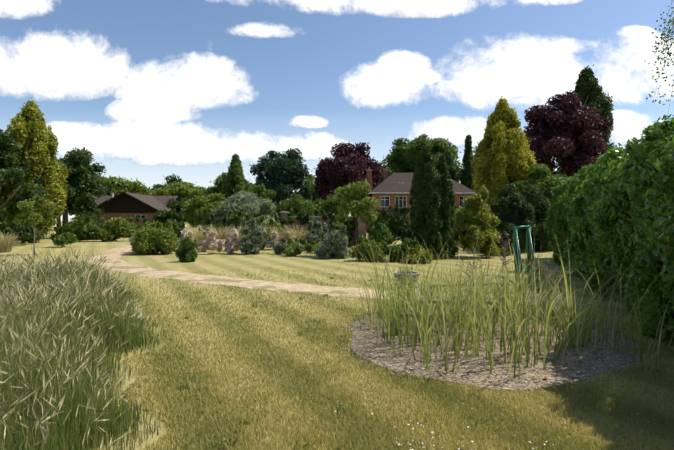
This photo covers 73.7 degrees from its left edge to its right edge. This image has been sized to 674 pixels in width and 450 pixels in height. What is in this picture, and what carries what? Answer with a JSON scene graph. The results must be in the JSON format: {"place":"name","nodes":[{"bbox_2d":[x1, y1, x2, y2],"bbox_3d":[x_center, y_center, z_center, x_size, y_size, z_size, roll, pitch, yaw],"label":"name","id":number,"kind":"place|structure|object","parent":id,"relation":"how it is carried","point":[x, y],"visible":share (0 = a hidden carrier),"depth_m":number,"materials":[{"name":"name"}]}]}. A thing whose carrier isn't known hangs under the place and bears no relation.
{"place":"outdoors","nodes":[
{"label":"outdoors","id":0,"kind":"place"},
{"bbox_2d":[0,232,17,252],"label":"tan grass","id":1,"kind":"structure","parent":0,"point":[5,244],"depth_m":23.56,"materials":[{"name":"beige plant"}]},
{"bbox_2d":[0,244,162,449],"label":"meadow grass","id":2,"kind":"structure","parent":0,"point":[120,431],"depth_m":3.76,"materials":[{"name":"green plant"}]},
{"bbox_2d":[77,192,180,226],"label":"house","id":3,"kind":"structure","parent":0,"point":[123,205],"depth_m":49.05,"materials":[{"name":"brick"}]},
{"bbox_2d":[87,245,584,305],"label":"garden path","id":4,"kind":"structure","parent":0,"point":[113,255],"depth_m":12.24,"materials":[{"name":"beige gravel"}]},
{"bbox_2d":[0,221,673,449],"bbox_3d":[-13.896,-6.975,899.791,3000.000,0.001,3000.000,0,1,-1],"label":"ground","id":5,"kind":"structure","parent":0,"point":[268,260],"depth_m":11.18,"materials":[{"name":"green plant"}]},
{"bbox_2d":[0,207,46,239],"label":"shrub","id":6,"kind":"object","parent":5,"relation":"on","point":[5,228],"visible":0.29,"depth_m":36.27,"materials":[{"name":"green plant"}]},
{"bbox_2d":[0,129,47,214],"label":"dark tree","id":7,"kind":"object","parent":5,"relation":"on","point":[12,175],"visible":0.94,"depth_m":30.94,"materials":[{"name":"green plant"}]},
{"bbox_2d":[9,221,40,243],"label":"shrub","id":8,"kind":"object","parent":5,"relation":"on","point":[24,233],"visible":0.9,"depth_m":30.41,"materials":[{"name":"green plant"}]},
{"bbox_2d":[0,97,68,242],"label":"conifer tree","id":9,"kind":"object","parent":5,"relation":"on","point":[34,138],"visible":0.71,"depth_m":32.85,"materials":[{"name":"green plant"}]},
{"bbox_2d":[12,195,60,254],"bbox_3d":[-14.404,0.036,21.611,1.865,2.940,1.741,0,1,-27],"label":"young tree","id":10,"kind":"object","parent":5,"relation":"on","point":[31,207],"visible":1,"depth_m":21.50,"materials":[{"name":"green plant"}]},
{"bbox_2d":[49,226,77,247],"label":"shrub","id":11,"kind":"object","parent":5,"relation":"on","point":[62,239],"visible":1,"depth_m":28.02,"materials":[{"name":"green plant"}]},
{"bbox_2d":[56,192,80,234],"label":"house","id":12,"kind":"structure","parent":5,"relation":"on","point":[72,207],"depth_m":45.79,"materials":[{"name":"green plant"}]},
{"bbox_2d":[56,147,107,225],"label":"dark tree","id":13,"kind":"object","parent":5,"relation":"on","point":[85,181],"visible":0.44,"depth_m":41.17,"materials":[{"name":"green plant"}]},
{"bbox_2d":[64,214,102,240],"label":"shrub","id":14,"kind":"object","parent":5,"relation":"on","point":[83,226],"visible":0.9,"depth_m":34.95,"materials":[{"name":"green plant"}]},
{"bbox_2d":[63,206,104,239],"bbox_3d":[-21.536,-0.065,38.776,3.802,3.269,2.817,0,1,-41],"label":"shrub","id":15,"kind":"object","parent":5,"relation":"on","point":[94,218],"visible":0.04,"depth_m":38.58,"materials":[{"name":"green plant"}]},
{"bbox_2d":[68,171,106,214],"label":"tree","id":16,"kind":"object","parent":5,"relation":"on","point":[101,177],"visible":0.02,"depth_m":78.12,"materials":[{"name":"green plant"}]},
{"bbox_2d":[97,217,133,241],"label":"shrub","id":17,"kind":"object","parent":5,"relation":"on","point":[113,230],"visible":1,"depth_m":35.59,"materials":[{"name":"green plant"}]},
{"bbox_2d":[94,175,152,195],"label":"tree","id":18,"kind":"object","parent":5,"relation":"on","point":[116,186],"visible":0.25,"depth_m":68.22,"materials":[{"name":"green plant"}]},
{"bbox_2d":[124,217,135,237],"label":"shrub","id":19,"kind":"object","parent":5,"relation":"on","point":[133,227],"visible":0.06,"depth_m":44.10,"materials":[{"name":"green plant"}]},
{"bbox_2d":[128,234,135,251],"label":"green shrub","id":20,"kind":"object","parent":5,"relation":"on","point":[131,240],"visible":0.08,"depth_m":23.27,"materials":[{"name":"green plant"}]},
{"bbox_2d":[134,216,150,234],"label":"shrub","id":21,"kind":"object","parent":5,"relation":"on","point":[145,221],"visible":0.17,"depth_m":36.35,"materials":[{"name":"green plant"}]},
{"bbox_2d":[131,219,180,254],"bbox_3d":[-9.132,0.691,22.357,2.432,1.965,2.371,0,1,-1],"label":"green shrub","id":22,"kind":"object","parent":5,"relation":"on","point":[154,238],"visible":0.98,"depth_m":21.83,"materials":[{"name":"green plant"}]},
{"bbox_2d":[150,215,164,227],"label":"shrub","id":23,"kind":"object","parent":5,"relation":"on","point":[155,218],"visible":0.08,"depth_m":45.12,"materials":[{"name":"green plant"}]},
{"bbox_2d":[153,196,190,225],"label":"green tree","id":24,"kind":"object","parent":5,"relation":"on","point":[174,212],"visible":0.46,"depth_m":45.31,"materials":[{"name":"green plant"}]},
{"bbox_2d":[147,175,204,199],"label":"tree","id":25,"kind":"object","parent":5,"relation":"on","point":[181,190],"visible":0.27,"depth_m":63.87,"materials":[{"name":"green plant"}]},
{"bbox_2d":[171,219,184,239],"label":"shrub","id":26,"kind":"object","parent":5,"relation":"on","point":[178,227],"visible":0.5,"depth_m":37.09,"materials":[{"name":"green plant"}]},
{"bbox_2d":[151,174,205,190],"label":"tree","id":27,"kind":"object","parent":5,"relation":"on","point":[172,179],"visible":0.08,"depth_m":78.19,"materials":[{"name":"green plant"}]},
{"bbox_2d":[175,235,197,262],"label":"small island conifer","id":28,"kind":"object","parent":5,"relation":"on","point":[187,252],"visible":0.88,"depth_m":18.01,"materials":[{"name":"green plant"}]},
{"bbox_2d":[178,230,195,249],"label":"flowering shrub","id":29,"kind":"object","parent":5,"relation":"on","point":[189,235],"visible":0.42,"depth_m":22.57,"materials":[{"name":"beige plant"}]},
{"bbox_2d":[179,197,211,225],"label":"green tree","id":30,"kind":"object","parent":5,"relation":"on","point":[182,205],"depth_m":43.75,"materials":[{"name":"green plant"}]},
{"bbox_2d":[184,224,217,249],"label":"tan grass","id":31,"kind":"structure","parent":5,"relation":"on","point":[198,238],"depth_m":25.48,"materials":[{"name":"beige plant"}]},
{"bbox_2d":[181,193,226,228],"bbox_3d":[-11.550,-0.825,40.854,4.849,4.295,4.385,0,1,34],"label":"green tree","id":32,"kind":"object","parent":5,"relation":"on","point":[205,205],"visible":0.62,"depth_m":39.76,"materials":[{"name":"green plant"}]},
{"bbox_2d":[197,227,215,251],"bbox_3d":[-6.938,0.772,23.990,1.032,1.447,0.869,0,1,-20],"label":"pink island plume","id":33,"kind":"object","parent":5,"relation":"on","point":[202,242],"visible":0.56,"depth_m":23.88,"materials":[{"name":"plant"}]},
{"bbox_2d":[196,212,226,235],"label":"shrub","id":34,"kind":"object","parent":5,"relation":"on","point":[219,221],"visible":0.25,"depth_m":27.66,"materials":[{"name":"green plant"}]},
{"bbox_2d":[203,231,225,252],"bbox_3d":[-6.076,0.849,22.567,0.993,1.170,1.396,0,1,30],"label":"pink island plume","id":35,"kind":"object","parent":5,"relation":"on","point":[212,243],"visible":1,"depth_m":22.19,"materials":[{"name":"plant"}]},
{"bbox_2d":[211,224,238,245],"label":"tan grass","id":36,"kind":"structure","parent":5,"relation":"on","point":[221,235],"depth_m":25.88,"materials":[{"name":"beige plant"}]},
{"bbox_2d":[200,172,250,195],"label":"tree","id":37,"kind":"object","parent":5,"relation":"on","point":[218,183],"visible":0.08,"depth_m":68.91,"materials":[{"name":"green plant"}]},
{"bbox_2d":[224,228,237,250],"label":"flowering shrub","id":38,"kind":"object","parent":5,"relation":"on","point":[228,238],"visible":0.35,"depth_m":24.11,"materials":[{"name":"beige plant"}]},
{"bbox_2d":[224,231,241,253],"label":"flowering shrub","id":39,"kind":"object","parent":5,"relation":"on","point":[234,240],"visible":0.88,"depth_m":22.48,"materials":[{"name":"beige plant"}]},
{"bbox_2d":[219,154,251,224],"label":"pointed conifer","id":40,"kind":"object","parent":5,"relation":"on","point":[234,181],"visible":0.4,"depth_m":58.92,"materials":[{"name":"green plant"}]},
{"bbox_2d":[222,225,250,249],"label":"tan grass","id":41,"kind":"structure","parent":5,"relation":"on","point":[240,236],"depth_m":25.56,"materials":[{"name":"beige plant"}]},
{"bbox_2d":[222,209,259,246],"bbox_3d":[-5.838,0.224,27.793,2.699,2.512,2.272,0,1,42],"label":"shrub","id":42,"kind":"object","parent":5,"relation":"on","point":[234,220],"visible":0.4,"depth_m":27.56,"materials":[{"name":"green plant"}]},
{"bbox_2d":[211,190,275,225],"bbox_3d":[-7.437,-0.777,36.884,4.578,4.278,6.233,0,1,29],"label":"grey green tree","id":43,"kind":"object","parent":5,"relation":"on","point":[249,203],"visible":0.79,"depth_m":35.39,"materials":[{"name":"green plant"}]},
{"bbox_2d":[238,216,266,254],"bbox_3d":[-4.152,0.553,22.210,1.386,1.970,1.195,0,1,-1],"label":"shrub","id":44,"kind":"object","parent":5,"relation":"on","point":[247,246],"visible":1,"depth_m":22.04,"materials":[{"name":"green plant"}]},
{"bbox_2d":[246,225,272,248],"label":"shrub","id":45,"kind":"object","parent":5,"relation":"on","point":[260,246],"visible":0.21,"depth_m":25.34,"materials":[{"name":"green plant"}]},
{"bbox_2d":[244,223,274,248],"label":"tan grass","id":46,"kind":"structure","parent":5,"relation":"on","point":[266,233],"depth_m":26.13,"materials":[{"name":"beige plant"}]},
{"bbox_2d":[244,183,275,216],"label":"tree","id":47,"kind":"object","parent":5,"relation":"on","point":[261,191],"visible":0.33,"depth_m":59.96,"materials":[{"name":"green plant"}]},
{"bbox_2d":[258,212,281,246],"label":"shrub","id":48,"kind":"object","parent":5,"relation":"on","point":[269,223],"visible":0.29,"depth_m":27.96,"materials":[{"name":"green plant"}]},
{"bbox_2d":[266,231,279,248],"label":"flowering shrub","id":49,"kind":"object","parent":5,"relation":"on","point":[274,236],"visible":0.62,"depth_m":23.04,"materials":[{"name":"beige plant"}]},
{"bbox_2d":[263,224,291,244],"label":"tan grass","id":50,"kind":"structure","parent":5,"relation":"on","point":[282,234],"depth_m":25.59,"materials":[{"name":"beige plant"}]},
{"bbox_2d":[249,148,312,202],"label":"cedar tree","id":51,"kind":"object","parent":5,"relation":"on","point":[284,174],"visible":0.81,"depth_m":67.85,"materials":[{"name":"green plant"}]},
{"bbox_2d":[273,237,304,254],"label":"shrub","id":52,"kind":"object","parent":5,"relation":"on","point":[279,249],"depth_m":22.10,"materials":[{"name":"green plant"}]},
{"bbox_2d":[285,231,295,241],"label":"flowering shrub","id":53,"kind":"object","parent":5,"relation":"on","point":[288,233],"visible":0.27,"depth_m":24.34,"materials":[{"name":"beige plant"}]},
{"bbox_2d":[269,194,321,222],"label":"green tree","id":54,"kind":"object","parent":5,"relation":"on","point":[296,203],"visible":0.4,"depth_m":38.90,"materials":[{"name":"green plant"}]},
{"bbox_2d":[285,225,307,238],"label":"tan grass","id":55,"kind":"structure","parent":5,"relation":"on","point":[298,233],"depth_m":26.07,"materials":[{"name":"beige plant"}]},
{"bbox_2d":[283,238,312,256],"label":"shrub","id":56,"kind":"object","parent":5,"relation":"on","point":[293,249],"visible":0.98,"depth_m":21.07,"materials":[{"name":"green plant"}]},
{"bbox_2d":[304,241,320,252],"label":"shrub","id":57,"kind":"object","parent":5,"relation":"on","point":[314,244],"depth_m":22.86,"materials":[{"name":"green plant"}]},
{"bbox_2d":[299,219,327,244],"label":"shrub","id":58,"kind":"object","parent":5,"relation":"on","point":[317,235],"visible":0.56,"depth_m":24.64,"materials":[{"name":"green plant"}]},
{"bbox_2d":[303,174,333,211],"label":"tree","id":59,"kind":"object","parent":5,"relation":"on","point":[309,180],"visible":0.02,"depth_m":77.50,"materials":[{"name":"green plant"}]},
{"bbox_2d":[313,194,346,215],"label":"green tree","id":60,"kind":"object","parent":5,"relation":"on","point":[332,202],"visible":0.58,"depth_m":42.40,"materials":[{"name":"green plant"}]},
{"bbox_2d":[312,223,350,258],"bbox_3d":[-0.202,0.727,19.854,1.513,1.651,1.561,0,1,-33],"label":"grey shrub","id":61,"kind":"object","parent":5,"relation":"on","point":[336,242],"visible":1,"depth_m":19.53,"materials":[{"name":"plant"}]},
{"bbox_2d":[329,221,348,238],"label":"shrub","id":62,"kind":"object","parent":5,"relation":"on","point":[337,226],"visible":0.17,"depth_m":27.91,"materials":[{"name":"green plant"}]},
{"bbox_2d":[311,141,383,215],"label":"purple tree","id":63,"kind":"object","parent":5,"relation":"on","point":[347,165],"visible":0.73,"depth_m":63.38,"materials":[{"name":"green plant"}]},
{"bbox_2d":[333,179,379,246],"bbox_3d":[0.837,-0.321,21.173,2.342,3.666,2.005,0,1,-1],"label":"young tree","id":64,"kind":"object","parent":5,"relation":"on","point":[349,194],"visible":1,"depth_m":20.84,"materials":[{"name":"green plant"}]},
{"bbox_2d":[348,235,388,261],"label":"mound shrub","id":65,"kind":"object","parent":5,"relation":"on","point":[363,243],"visible":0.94,"depth_m":18.22,"materials":[{"name":"green plant"}]},
{"bbox_2d":[367,222,392,243],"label":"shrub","id":66,"kind":"object","parent":5,"relation":"on","point":[381,232],"visible":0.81,"depth_m":26.52,"materials":[{"name":"green plant"}]},
{"bbox_2d":[374,160,393,183],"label":"tree","id":67,"kind":"object","parent":5,"relation":"on","point":[390,171],"visible":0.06,"depth_m":76.20,"materials":[{"name":"green plant"}]},
{"bbox_2d":[280,208,493,246],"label":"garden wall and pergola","id":68,"kind":"structure","parent":5,"relation":"on","point":[360,227],"depth_m":29.27,"materials":[{"name":"brick"}]},
{"bbox_2d":[278,207,294,242],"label":"climber wall","id":69,"kind":"structure","parent":68,"relation":"attached to","point":[290,219],"depth_m":29.02,"materials":[{"name":"green plant"}]},
{"bbox_2d":[290,210,309,235],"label":"climber wall","id":70,"kind":"structure","parent":68,"relation":"attached to","point":[302,217],"depth_m":29.05,"materials":[{"name":"green plant"}]},
{"bbox_2d":[312,208,327,238],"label":"climber wall","id":71,"kind":"structure","parent":68,"relation":"attached to","point":[324,216],"depth_m":29.15,"materials":[{"name":"green plant"}]},
{"bbox_2d":[327,210,346,236],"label":"climber wall","id":72,"kind":"structure","parent":68,"relation":"attached to","point":[331,217],"depth_m":29.05,"materials":[{"name":"green plant"}]},
{"bbox_2d":[344,213,357,243],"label":"climber wall","id":73,"kind":"structure","parent":68,"relation":"attached to","point":[350,224],"depth_m":29.05,"materials":[{"name":"green plant"}]},
{"bbox_2d":[385,237,424,261],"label":"mound shrub","id":74,"kind":"object","parent":5,"relation":"on","point":[395,251],"visible":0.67,"depth_m":17.99,"materials":[{"name":"green plant"}]},
{"bbox_2d":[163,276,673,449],"bbox_3d":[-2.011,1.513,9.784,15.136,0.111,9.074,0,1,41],"label":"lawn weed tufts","id":75,"kind":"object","parent":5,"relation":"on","point":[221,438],"visible":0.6,"depth_m":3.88,"materials":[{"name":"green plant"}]},
{"bbox_2d":[405,245,433,263],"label":"mound shrub","id":76,"kind":"object","parent":5,"relation":"on","point":[426,254],"visible":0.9,"depth_m":17.30,"materials":[{"name":"green plant"}]},
{"bbox_2d":[366,167,475,232],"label":"brick house","id":77,"kind":"structure","parent":5,"relation":"on","point":[393,189],"depth_m":60.19,"materials":[{"name":"orange brick"}]},
{"bbox_2d":[380,134,463,181],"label":"tree","id":78,"kind":"object","parent":5,"relation":"on","point":[403,157],"visible":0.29,"depth_m":83.11,"materials":[{"name":"green plant"}]},
{"bbox_2d":[408,144,443,259],"bbox_3d":[3.817,-0.868,19.284,1.468,5.305,1.504,0,1,-1],"label":"conifer tree","id":79,"kind":"object","parent":5,"relation":"on","point":[425,220],"visible":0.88,"depth_m":18.90,"materials":[{"name":"green plant"}]},
{"bbox_2d":[435,153,455,258],"bbox_3d":[4.593,-0.773,19.480,1.170,4.630,1.269,0,1,-1],"label":"conifer tree","id":80,"kind":"object","parent":5,"relation":"on","point":[447,211],"visible":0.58,"depth_m":19.18,"materials":[{"name":"green plant"}]},
{"bbox_2d":[444,149,458,182],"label":"conifer tree","id":81,"kind":"object","parent":5,"relation":"on","point":[452,170],"visible":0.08,"depth_m":73.48,"materials":[{"name":"green plant"}]},
{"bbox_2d":[453,204,473,229],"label":"shrub","id":82,"kind":"object","parent":5,"relation":"on","point":[455,207],"visible":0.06,"depth_m":51.46,"materials":[{"name":"green plant"}]},
{"bbox_2d":[458,135,476,196],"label":"conifer tree","id":83,"kind":"object","parent":5,"relation":"on","point":[466,176],"visible":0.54,"depth_m":69.66,"materials":[{"name":"green plant"}]},
{"bbox_2d":[449,185,501,256],"bbox_3d":[6.183,-0.138,20.307,2.250,3.372,2.200,0,1,-38],"label":"yellow green shrub","id":84,"kind":"object","parent":5,"relation":"on","point":[481,219],"visible":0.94,"depth_m":19.91,"materials":[{"name":"plant"}]},
{"bbox_2d":[335,401,654,449],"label":"daisies","id":85,"kind":"object","parent":5,"relation":"on","point":[432,432],"visible":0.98,"depth_m":3.33,"materials":[{"name":"white plant"}]},
{"bbox_2d":[455,225,540,294],"bbox_3d":[3.938,0.794,10.129,3.741,1.564,0.848,-1,1,-44],"label":"green tubular frame","id":86,"kind":"object","parent":5,"relation":"on","point":[530,258],"visible":0.6,"depth_m":10.63,"materials":[{"name":"paint"}]},
{"bbox_2d":[342,304,654,394],"bbox_3d":[2.222,1.577,6.705,4.108,0.018,4.678,0,1,-1],"label":"gravel bed","id":87,"kind":"object","parent":5,"relation":"on","point":[460,375],"visible":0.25,"depth_m":5.37,"materials":[{"name":"grey gravel"}]},
{"bbox_2d":[393,266,418,312],"bbox_3d":[1.241,1.148,8.055,0.490,0.875,0.490,0,1,-1],"label":"birdbath","id":88,"kind":"object","parent":87,"relation":"on","point":[412,273],"visible":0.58,"depth_m":7.93,"materials":[{"name":"grey stone"}]},
{"bbox_2d":[392,282,502,334],"bbox_3d":[2.074,1.367,7.681,1.321,0.442,3.263,0,1,25],"label":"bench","id":89,"kind":"object","parent":87,"relation":"on","point":[431,315],"visible":0.12,"depth_m":7.25,"materials":[{"name":"brown wood"}]},
{"bbox_2d":[334,228,673,379],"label":"reed grass leaves","id":90,"kind":"object","parent":87,"relation":"on","point":[458,314],"visible":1,"depth_m":5.91,"materials":[{"name":"green plant"}]},
{"bbox_2d":[456,242,616,363],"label":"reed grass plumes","id":91,"kind":"object","parent":87,"relation":"on","point":[504,257],"visible":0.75,"depth_m":6.30,"materials":[{"name":"brown"}]},
{"bbox_2d":[484,232,513,255],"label":"rhododendron shrub","id":92,"kind":"object","parent":5,"relation":"on","point":[499,245],"visible":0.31,"depth_m":21.25,"materials":[{"name":"green plant"}]},
{"bbox_2d":[495,229,509,255],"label":"rhododendron flowers","id":93,"kind":"object","parent":92,"relation":"attached to","point":[505,233],"visible":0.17,"depth_m":21.18,"materials":[{"name":"purple plant"}]},
{"bbox_2d":[470,96,536,212],"bbox_3d":[12.119,-3.754,33.138,4.696,11.294,4.748,0,1,-1],"label":"conifer tree","id":94,"kind":"object","parent":5,"relation":"on","point":[503,156],"visible":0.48,"depth_m":31.93,"materials":[{"name":"yellow plant"}]},
{"bbox_2d":[490,184,537,253],"bbox_3d":[9.113,-0.100,23.664,2.615,4.198,2.604,0,1,-1],"label":"dark hedge bush","id":95,"kind":"object","parent":5,"relation":"on","point":[512,207],"visible":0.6,"depth_m":23.08,"materials":[{"name":"green plant"}]},
{"bbox_2d":[523,185,553,251],"bbox_3d":[10.618,-0.093,24.501,2.753,4.317,2.703,0,1,35],"label":"dark hedge bush","id":96,"kind":"object","parent":5,"relation":"on","point":[533,196],"visible":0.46,"depth_m":23.82,"materials":[{"name":"green plant"}]},
{"bbox_2d":[511,163,568,194],"bbox_3d":[14.499,-1.466,31.121,5.051,5.771,4.303,0,1,18],"label":"green tree","id":97,"kind":"object","parent":5,"relation":"on","point":[542,180],"visible":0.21,"depth_m":30.43,"materials":[{"name":"green plant"}]},
{"bbox_2d":[542,186,554,250],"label":"tree","id":98,"kind":"object","parent":5,"relation":"on","point":[547,193],"visible":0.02,"depth_m":25.07,"materials":[{"name":"green plant"}]},
{"bbox_2d":[522,90,612,178],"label":"copper beech tree","id":99,"kind":"object","parent":5,"relation":"on","point":[564,128],"visible":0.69,"depth_m":40.27,"materials":[{"name":"purple plant"}]},
{"bbox_2d":[555,64,619,170],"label":"conifer tree","id":100,"kind":"object","parent":5,"relation":"on","point":[587,84],"visible":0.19,"depth_m":55.13,"materials":[{"name":"green plant"}]},
{"bbox_2d":[543,114,673,344],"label":"laurel hedge","id":101,"kind":"object","parent":5,"relation":"on","point":[574,198],"depth_m":8.28,"materials":[{"name":"green plant"}]},
{"bbox_2d":[644,0,673,121],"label":"birch tree","id":102,"kind":"object","parent":5,"relation":"on","point":[667,39],"visible":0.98,"depth_m":10.76,"materials":[{"name":"green plant"}]},
{"bbox_2d":[0,0,673,220],"label":"sky","id":103,"kind":"structure","parent":0,"point":[154,89],"materials":[{"name":"blue"}]}
]}

